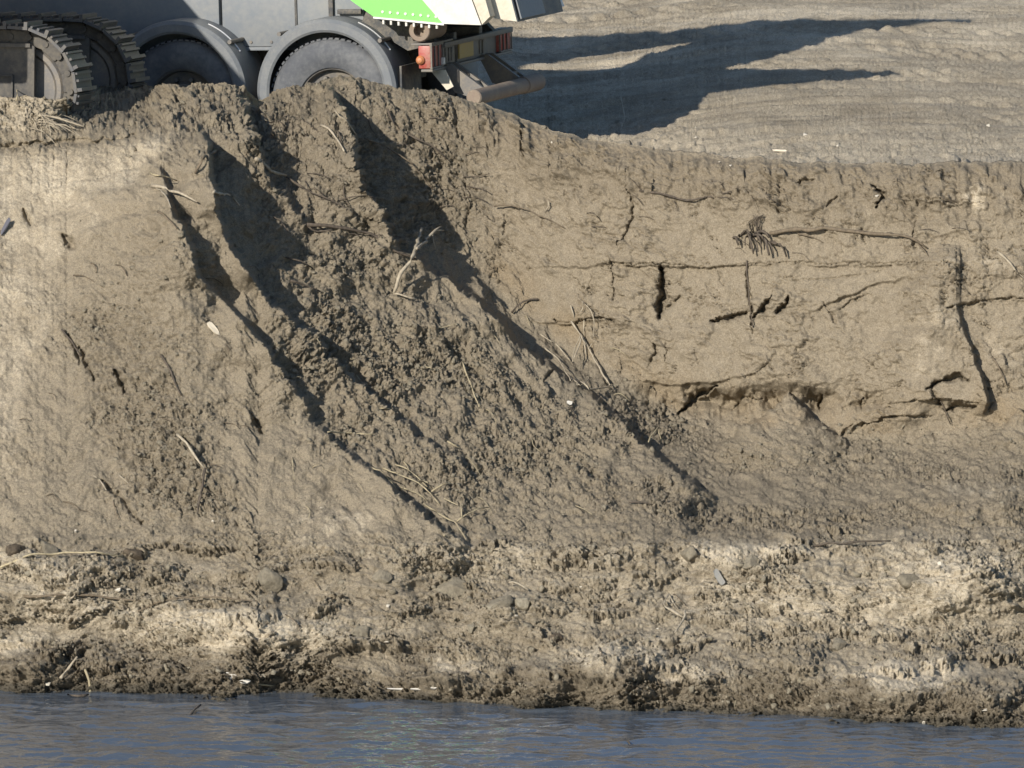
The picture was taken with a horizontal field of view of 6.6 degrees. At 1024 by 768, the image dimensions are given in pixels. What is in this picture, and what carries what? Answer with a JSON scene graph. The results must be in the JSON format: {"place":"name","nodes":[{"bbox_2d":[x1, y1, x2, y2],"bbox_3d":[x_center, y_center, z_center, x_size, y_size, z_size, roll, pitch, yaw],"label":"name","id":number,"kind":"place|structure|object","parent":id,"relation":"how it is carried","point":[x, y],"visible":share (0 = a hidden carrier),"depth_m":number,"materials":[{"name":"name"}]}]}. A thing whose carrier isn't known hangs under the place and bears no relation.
{"place":"outdoors","nodes":[
{"label":"outdoors","id":0,"kind":"place"},
{"bbox_2d":[0,0,1023,728],"bbox_3d":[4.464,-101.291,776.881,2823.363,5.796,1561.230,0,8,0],"label":"terrain","id":1,"kind":"structure","parent":0,"point":[886,338],"depth_m":69.42,"materials":[{"name":"soil"}]},
{"bbox_2d":[1,217,10,234],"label":"litter","id":2,"kind":"object","parent":1,"relation":"on","point":[4,227],"visible":1,"depth_m":69.60,"materials":[{"name":"plastic"}]},
{"bbox_2d":[6,543,25,555],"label":"clod","id":3,"kind":"object","parent":1,"relation":"on","point":[12,549],"visible":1,"depth_m":67.07,"materials":[{"name":"soil"}]},
{"bbox_2d":[41,540,58,556],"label":"clod","id":4,"kind":"object","parent":1,"relation":"on","point":[47,547],"visible":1,"depth_m":67.22,"materials":[{"name":"soil"}]},
{"bbox_2d":[27,111,83,145],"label":"dry grass","id":5,"kind":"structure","parent":1,"relation":"on","point":[50,122],"depth_m":70.44,"materials":[{"name":"beige plant"}]},
{"bbox_2d":[0,551,122,567],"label":"straw","id":6,"kind":"object","parent":1,"relation":"on","point":[27,555],"visible":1,"depth_m":67.04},
{"bbox_2d":[59,656,77,678],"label":"stick","id":7,"kind":"object","parent":1,"relation":"on","point":[67,669],"visible":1,"depth_m":66.26,"materials":[{"name":"brown wood"}]},
{"bbox_2d":[61,329,81,356],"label":"stick","id":8,"kind":"object","parent":1,"relation":"on","point":[67,336],"visible":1,"depth_m":68.75,"materials":[{"name":"wood"}]},
{"bbox_2d":[0,11,149,114],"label":"excavator","id":9,"kind":"object","parent":1,"relation":"on","point":[73,56],"visible":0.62,"depth_m":71.20,"materials":[{"name":"metal"}]},
{"bbox_2d":[24,593,140,600],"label":"root","id":10,"kind":"object","parent":1,"relation":"on","point":[61,594],"visible":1,"depth_m":66.75,"materials":[{"name":"brown wood"}]},
{"bbox_2d":[123,548,143,560],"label":"clod","id":11,"kind":"object","parent":1,"relation":"on","point":[137,555],"visible":1,"depth_m":67.21,"materials":[{"name":"soil"}]},
{"bbox_2d":[149,172,176,180],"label":"root","id":12,"kind":"object","parent":1,"relation":"on","point":[162,175],"visible":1,"depth_m":69.18,"materials":[{"name":"wood"}]},
{"bbox_2d":[157,210,176,228],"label":"root","id":13,"kind":"object","parent":1,"relation":"on","point":[164,215],"visible":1,"depth_m":68.62,"materials":[{"name":"beige wood"}]},
{"bbox_2d":[160,355,181,395],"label":"stick","id":14,"kind":"object","parent":1,"relation":"on","point":[168,366],"visible":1,"depth_m":68.32,"materials":[{"name":"brown wood"}]},
{"bbox_2d":[150,184,197,206],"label":"root","id":15,"kind":"object","parent":1,"relation":"on","point":[156,186],"visible":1,"depth_m":68.97,"materials":[{"name":"brown wood"}]},
{"bbox_2d":[176,433,204,468],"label":"stick","id":16,"kind":"object","parent":1,"relation":"on","point":[189,447],"visible":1,"depth_m":67.87,"materials":[{"name":"brown wood"}]},
{"bbox_2d":[138,596,257,611],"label":"root","id":17,"kind":"object","parent":1,"relation":"on","point":[192,597],"visible":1,"depth_m":66.71,"materials":[{"name":"brown wood"}]},
{"bbox_2d":[197,468,205,513],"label":"stick","id":18,"kind":"object","parent":1,"relation":"on","point":[202,487],"visible":1,"depth_m":67.68,"materials":[{"name":"wood"}]},
{"bbox_2d":[194,149,216,173],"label":"root","id":19,"kind":"object","parent":1,"relation":"on","point":[214,151],"visible":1,"depth_m":69.08,"materials":[{"name":"beige wood"}]},
{"bbox_2d":[207,321,219,334],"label":"wood chip","id":20,"kind":"object","parent":1,"relation":"on","point":[212,327],"visible":1,"depth_m":68.47,"materials":[{"name":"beige wood"}]},
{"bbox_2d":[212,190,239,205],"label":"stick","id":21,"kind":"object","parent":1,"relation":"on","point":[223,194],"visible":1,"depth_m":69.41,"materials":[{"name":"brown wood"}]},
{"bbox_2d":[240,679,250,683],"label":"litter","id":22,"kind":"object","parent":1,"relation":"on","point":[246,681],"visible":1,"depth_m":66.12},
{"bbox_2d":[253,683,275,685],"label":"straw","id":23,"kind":"object","parent":1,"relation":"on","point":[265,684],"visible":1,"depth_m":66.25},
{"bbox_2d":[256,567,282,592],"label":"clod","id":24,"kind":"object","parent":1,"relation":"on","point":[271,580],"visible":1,"depth_m":66.82,"materials":[{"name":"soil"}]},
{"bbox_2d":[254,157,286,176],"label":"stick","id":25,"kind":"object","parent":1,"relation":"on","point":[258,160],"visible":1,"depth_m":70.20,"materials":[{"name":"brown wood"}]},
{"bbox_2d":[0,0,563,102],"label":"dump truck","id":26,"kind":"object","parent":1,"relation":"on","point":[261,49],"visible":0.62,"depth_m":74.44,"materials":[{"name":"metal"}]},
{"bbox_2d":[285,257,312,268],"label":"root","id":27,"kind":"object","parent":1,"relation":"on","point":[298,260],"visible":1,"depth_m":69.75,"materials":[{"name":"brown wood"}]},
{"bbox_2d":[290,280,319,290],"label":"root","id":28,"kind":"object","parent":1,"relation":"on","point":[297,282],"visible":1,"depth_m":69.58,"materials":[{"name":"brown wood"}]},
{"bbox_2d":[286,176,354,213],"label":"root","id":29,"kind":"object","parent":1,"relation":"on","point":[296,183],"visible":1,"depth_m":70.26,"materials":[{"name":"brown wood"}]},
{"bbox_2d":[320,124,344,151],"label":"root","id":30,"kind":"object","parent":1,"relation":"on","point":[330,130],"visible":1,"depth_m":70.67,"materials":[{"name":"brown wood"}]},
{"bbox_2d":[334,110,356,134],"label":"root","id":31,"kind":"object","parent":1,"relation":"on","point":[342,117],"visible":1,"depth_m":70.79,"materials":[{"name":"brown wood"}]},
{"bbox_2d":[343,181,349,206],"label":"rootlet","id":32,"kind":"object","parent":1,"relation":"on","point":[344,193],"visible":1,"depth_m":70.32,"materials":[{"name":"brown wood"}]},
{"bbox_2d":[327,431,372,434],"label":"straw","id":33,"kind":"object","parent":1,"relation":"on","point":[348,433],"visible":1,"depth_m":68.51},
{"bbox_2d":[67,225,634,542],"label":"loose clods","id":34,"kind":"object","parent":1,"relation":"on","point":[361,424],"visible":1,"depth_m":68.86,"materials":[{"name":"soil"}]},
{"bbox_2d":[351,625,369,636],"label":"clod","id":35,"kind":"object","parent":1,"relation":"on","point":[361,631],"visible":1,"depth_m":66.42,"materials":[{"name":"soil"}]},
{"bbox_2d":[306,223,415,259],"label":"root","id":36,"kind":"object","parent":1,"relation":"on","point":[309,225],"visible":1,"depth_m":70.13,"materials":[{"name":"brown wood"}]},
{"bbox_2d":[372,570,392,583],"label":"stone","id":37,"kind":"object","parent":1,"relation":"on","point":[382,576],"visible":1,"depth_m":66.83,"materials":[{"name":"stone"}]},
{"bbox_2d":[387,688,402,689],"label":"driftwood","id":38,"kind":"object","parent":1,"relation":"on","point":[394,688],"visible":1,"depth_m":66.03,"materials":[{"name":"beige wood"}]},
{"bbox_2d":[364,138,432,189],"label":"root","id":39,"kind":"object","parent":1,"relation":"on","point":[395,152],"visible":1,"depth_m":71.50,"materials":[{"name":"brown wood"}]},
{"bbox_2d":[392,226,443,299],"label":"forked branch","id":40,"kind":"object","parent":1,"relation":"on","point":[418,245],"visible":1,"depth_m":70.18,"materials":[{"name":"brown wood"}]},
{"bbox_2d":[386,109,450,161],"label":"root","id":41,"kind":"object","parent":1,"relation":"on","point":[412,136],"visible":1,"depth_m":71.68,"materials":[{"name":"brown wood"}]},
{"bbox_2d":[371,464,488,540],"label":"brushwood","id":42,"kind":"object","parent":1,"relation":"on","point":[426,505],"visible":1,"depth_m":67.94,"materials":[{"name":"wood"}]},
{"bbox_2d":[436,577,470,601],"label":"clod","id":43,"kind":"object","parent":1,"relation":"on","point":[452,587],"visible":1,"depth_m":66.92,"materials":[{"name":"soil"}]},
{"bbox_2d":[462,361,479,407],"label":"straw","id":44,"kind":"object","parent":1,"relation":"on","point":[470,382],"visible":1,"depth_m":69.61,"materials":[{"name":"beige plant"}]},
{"bbox_2d":[467,624,475,633],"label":"clod","id":45,"kind":"object","parent":1,"relation":"on","point":[471,628],"visible":1,"depth_m":66.53,"materials":[{"name":"soil"}]},
{"bbox_2d":[485,595,513,608],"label":"clod","id":46,"kind":"object","parent":1,"relation":"on","point":[507,600],"visible":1,"depth_m":66.60,"materials":[{"name":"soil"}]},
{"bbox_2d":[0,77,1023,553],"bbox_3d":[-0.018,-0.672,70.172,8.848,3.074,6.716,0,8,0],"label":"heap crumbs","id":47,"kind":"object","parent":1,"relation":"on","point":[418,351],"visible":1,"depth_m":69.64,"materials":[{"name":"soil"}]},
{"bbox_2d":[509,581,528,589],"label":"twig","id":48,"kind":"object","parent":1,"relation":"on","point":[521,585],"visible":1,"depth_m":66.89,"materials":[{"name":"brown wood"}]},
{"bbox_2d":[515,597,531,610],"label":"clod","id":49,"kind":"object","parent":1,"relation":"on","point":[522,603],"visible":1,"depth_m":66.62,"materials":[{"name":"soil"}]},
{"bbox_2d":[511,298,537,312],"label":"twig","id":50,"kind":"object","parent":1,"relation":"on","point":[513,310],"visible":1,"depth_m":71.34,"materials":[{"name":"brown wood"}]},
{"bbox_2d":[494,204,563,227],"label":"twig","id":51,"kind":"object","parent":1,"relation":"on","point":[526,209],"visible":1,"depth_m":71.45,"materials":[{"name":"brown wood"}]},
{"bbox_2d":[542,632,562,642],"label":"clod","id":52,"kind":"object","parent":1,"relation":"on","point":[560,637],"visible":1,"depth_m":66.35,"materials":[{"name":"soil"}]},
{"bbox_2d":[555,407,574,425],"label":"twig","id":53,"kind":"object","parent":1,"relation":"on","point":[571,408],"visible":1,"depth_m":69.68,"materials":[{"name":"brown wood"}]},
{"bbox_2d":[540,301,611,390],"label":"straw tuft","id":54,"kind":"object","parent":1,"relation":"on","point":[581,337],"visible":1,"depth_m":70.96,"materials":[{"name":"beige plant"}]},
{"bbox_2d":[609,93,624,131],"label":"twig","id":55,"kind":"object","parent":1,"relation":"on","point":[623,113],"visible":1,"depth_m":76.45,"materials":[{"name":"brown wood"}]},
{"bbox_2d":[628,501,652,504],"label":"twig","id":56,"kind":"object","parent":1,"relation":"on","point":[638,502],"visible":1,"depth_m":68.04,"materials":[{"name":"wood"}]},
{"bbox_2d":[648,427,661,442],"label":"straw","id":57,"kind":"object","parent":1,"relation":"on","point":[653,434],"visible":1,"depth_m":69.89,"materials":[{"name":"beige plant"}]},
{"bbox_2d":[662,593,685,632],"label":"root","id":58,"kind":"object","parent":1,"relation":"on","point":[675,613],"visible":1,"depth_m":66.65,"materials":[{"name":"brown wood"}]},
{"bbox_2d":[639,190,732,201],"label":"root","id":59,"kind":"object","parent":1,"relation":"on","point":[671,196],"visible":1,"depth_m":70.87,"materials":[{"name":"brown wood"}]},
{"bbox_2d":[680,546,698,561],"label":"clod","id":60,"kind":"object","parent":1,"relation":"on","point":[689,553],"visible":1,"depth_m":67.15,"materials":[{"name":"soil"}]},
{"bbox_2d":[713,569,725,584],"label":"stone slab","id":61,"kind":"object","parent":1,"relation":"on","point":[719,578],"depth_m":66.99,"materials":[{"name":"grey stone"}]},
{"bbox_2d":[746,260,752,327],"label":"root","id":62,"kind":"object","parent":1,"relation":"hanging from","point":[748,289],"visible":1,"depth_m":70.53,"materials":[{"name":"brown wood"}]},
{"bbox_2d":[742,555,760,569],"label":"rock","id":63,"kind":"object","parent":1,"relation":"on","point":[750,561],"visible":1,"depth_m":67.02,"materials":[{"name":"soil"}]},
{"bbox_2d":[732,215,786,256],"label":"root tuft","id":64,"kind":"object","parent":1,"relation":"on","point":[757,234],"visible":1,"depth_m":70.51,"materials":[{"name":"brown wood"}]},
{"bbox_2d":[772,149,786,151],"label":"wood chip","id":65,"kind":"object","parent":1,"relation":"on","point":[776,150],"visible":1,"depth_m":74.01,"materials":[{"name":"beige wood"}]},
{"bbox_2d":[785,551,794,564],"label":"clod","id":66,"kind":"object","parent":1,"relation":"on","point":[786,555],"visible":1,"depth_m":67.17,"materials":[{"name":"soil"}]},
{"bbox_2d":[831,638,846,650],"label":"clod","id":67,"kind":"object","parent":1,"relation":"on","point":[838,644],"visible":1,"depth_m":66.17,"materials":[{"name":"soil"}]},
{"bbox_2d":[769,226,928,256],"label":"root","id":68,"kind":"object","parent":1,"relation":"on","point":[796,229],"visible":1,"depth_m":70.28,"materials":[{"name":"wood"}]},
{"bbox_2d":[814,540,890,546],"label":"twig","id":69,"kind":"object","parent":1,"relation":"on","point":[826,543],"visible":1,"depth_m":67.30,"materials":[{"name":"wood"}]},
{"bbox_2d":[896,574,918,588],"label":"clod","id":70,"kind":"object","parent":1,"relation":"on","point":[905,581],"visible":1,"depth_m":66.66,"materials":[{"name":"soil"}]},
{"bbox_2d":[937,561,944,567],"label":"pebble","id":71,"kind":"object","parent":1,"relation":"on","point":[941,564],"visible":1,"depth_m":66.78,"materials":[{"name":"white stone"}]},
{"bbox_2d":[939,400,950,424],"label":"root","id":72,"kind":"object","parent":1,"relation":"on","point":[945,411],"visible":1,"depth_m":69.81,"materials":[{"name":"brown wood"}]},
{"bbox_2d":[991,356,1006,384],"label":"root","id":73,"kind":"object","parent":1,"relation":"on","point":[994,360],"visible":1,"depth_m":69.71,"materials":[{"name":"beige wood"}]},
{"bbox_2d":[997,251,1023,278],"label":"root","id":74,"kind":"object","parent":1,"relation":"on","point":[1007,260],"visible":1,"depth_m":69.81,"materials":[{"name":"brown wood"}]},
{"bbox_2d":[0,689,1023,767],"bbox_3d":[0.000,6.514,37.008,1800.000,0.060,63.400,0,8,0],"label":"water","id":75,"kind":"structure","parent":0,"point":[104,729],"depth_m":64.45,"materials":[{"name":"grey liquid"}]},
{"bbox_2d":[67,694,88,696],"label":"floating twig","id":76,"kind":"object","parent":75,"relation":"on","point":[80,695],"visible":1,"depth_m":66.08,"materials":[{"name":"grey wood"}]},
{"bbox_2d":[84,669,91,691],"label":"stick","id":77,"kind":"object","parent":75,"relation":"in","point":[87,676],"visible":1,"depth_m":66.27,"materials":[{"name":"wood"}]},
{"bbox_2d":[189,704,200,714],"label":"floating twig","id":78,"kind":"object","parent":75,"relation":"on","point":[194,709],"visible":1,"depth_m":65.41,"materials":[{"name":"grey wood"}]}
]}

